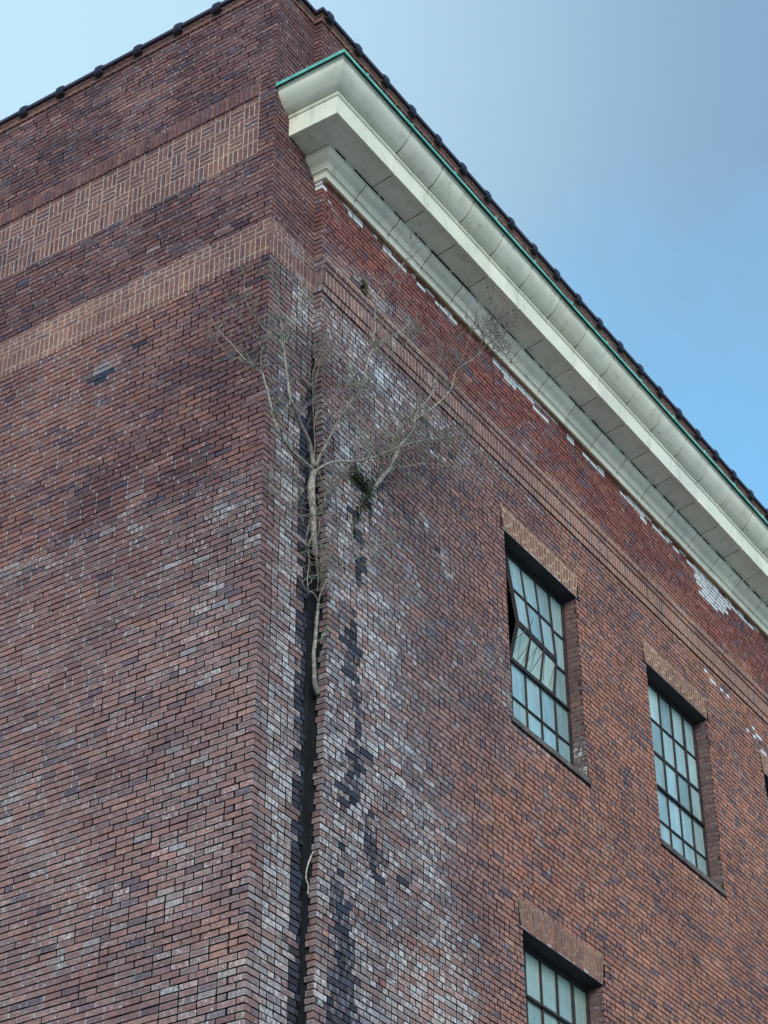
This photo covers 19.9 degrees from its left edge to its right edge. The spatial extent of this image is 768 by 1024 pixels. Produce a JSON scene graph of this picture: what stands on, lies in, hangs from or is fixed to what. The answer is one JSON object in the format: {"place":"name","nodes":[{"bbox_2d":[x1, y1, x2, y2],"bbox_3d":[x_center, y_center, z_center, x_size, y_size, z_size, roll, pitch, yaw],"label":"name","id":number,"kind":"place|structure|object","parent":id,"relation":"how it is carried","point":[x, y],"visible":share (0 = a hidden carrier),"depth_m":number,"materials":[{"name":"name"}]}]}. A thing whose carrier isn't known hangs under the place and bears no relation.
{"place":"outdoors","nodes":[
{"label":"outdoors","id":0,"kind":"place"},
{"bbox_2d":[0,0,767,508],"label":"sky","id":1,"kind":"structure","parent":0,"point":[626,140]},
{"label":"ground","id":2,"kind":"structure","parent":0,"visible":0},
{"bbox_2d":[0,0,767,1023],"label":"brick building","id":3,"kind":"structure","parent":2,"relation":"on","point":[508,764],"depth_m":23.45,"materials":[{"name":"brick"}]},
{"bbox_2d":[305,851,313,894],"bbox_3d":[-0.643,3.182,19.531,0.020,0.585,0.203,-20,-40,25],"label":"bare root","id":4,"kind":"object","parent":3,"relation":"attached to","point":[312,853],"visible":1,"depth_m":19.44,"materials":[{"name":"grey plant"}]},
{"bbox_2d":[237,529,399,695],"bbox_3d":[-0.517,0.629,20.987,0.664,2.210,2.208,-21,-41,26],"label":"bare sapling","id":5,"kind":"object","parent":3,"relation":"on","point":[317,692],"visible":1,"depth_m":20.88,"materials":[{"name":"grey plant"}]},
{"bbox_2d":[198,217,472,595],"bbox_3d":[-0.379,-1.459,22.690,3.696,5.502,0.914,28,-45,-33],"label":"bare tree","id":6,"kind":"object","parent":3,"relation":"attached to","point":[313,509],"visible":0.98,"depth_m":21.90,"materials":[{"name":"grey plant"}]},
{"bbox_2d":[347,459,376,536],"bbox_3d":[-0.217,-0.110,22.460,0.150,0.994,0.502,-21,-41,26],"label":"moss clump","id":7,"kind":"object","parent":3,"relation":"attached to","point":[369,504],"visible":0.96,"depth_m":22.58,"materials":[{"name":"green plant"}]},
{"bbox_2d":[359,279,368,295],"bbox_3d":[-0.224,-2.486,24.184,0.106,0.189,0.183,-21,-41,26],"label":"weed tuft","id":8,"kind":"object","parent":3,"relation":"attached to","point":[364,287],"visible":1,"depth_m":24.18,"materials":[{"name":"green plant"}]},
{"bbox_2d":[354,269,526,528],"bbox_3d":[0.746,-1.364,24.211,1.030,3.619,2.541,-21,-41,26],"label":"bare tree","id":9,"kind":"object","parent":3,"relation":"attached to","point":[384,474],"visible":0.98,"depth_m":23.93,"materials":[{"name":"grey plant"}]},
{"bbox_2d":[499,505,590,785],"bbox_3d":[1.706,1.589,25.368,0.420,2.901,1.900,-21,-41,26],"label":"window","id":10,"kind":"structure","parent":3,"relation":"in","point":[545,667],"depth_m":25.56,"materials":[{"name":"glass"}]},
{"bbox_2d":[517,897,606,1023],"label":"window","id":11,"kind":"structure","parent":3,"relation":"in","point":[556,992],"depth_m":23.03,"materials":[{"name":"glass"}]},
{"bbox_2d":[641,639,726,897],"bbox_3d":[3.638,3.292,27.746,0.420,2.901,1.900,-21,-41,26],"label":"window","id":12,"kind":"structure","parent":3,"relation":"in","point":[688,825],"depth_m":28.01,"materials":[{"name":"glass"}]},
{"bbox_2d":[759,750,767,816],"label":"window","id":13,"kind":"structure","parent":3,"relation":"in","point":[764,760],"depth_m":30.22,"materials":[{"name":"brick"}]}
]}

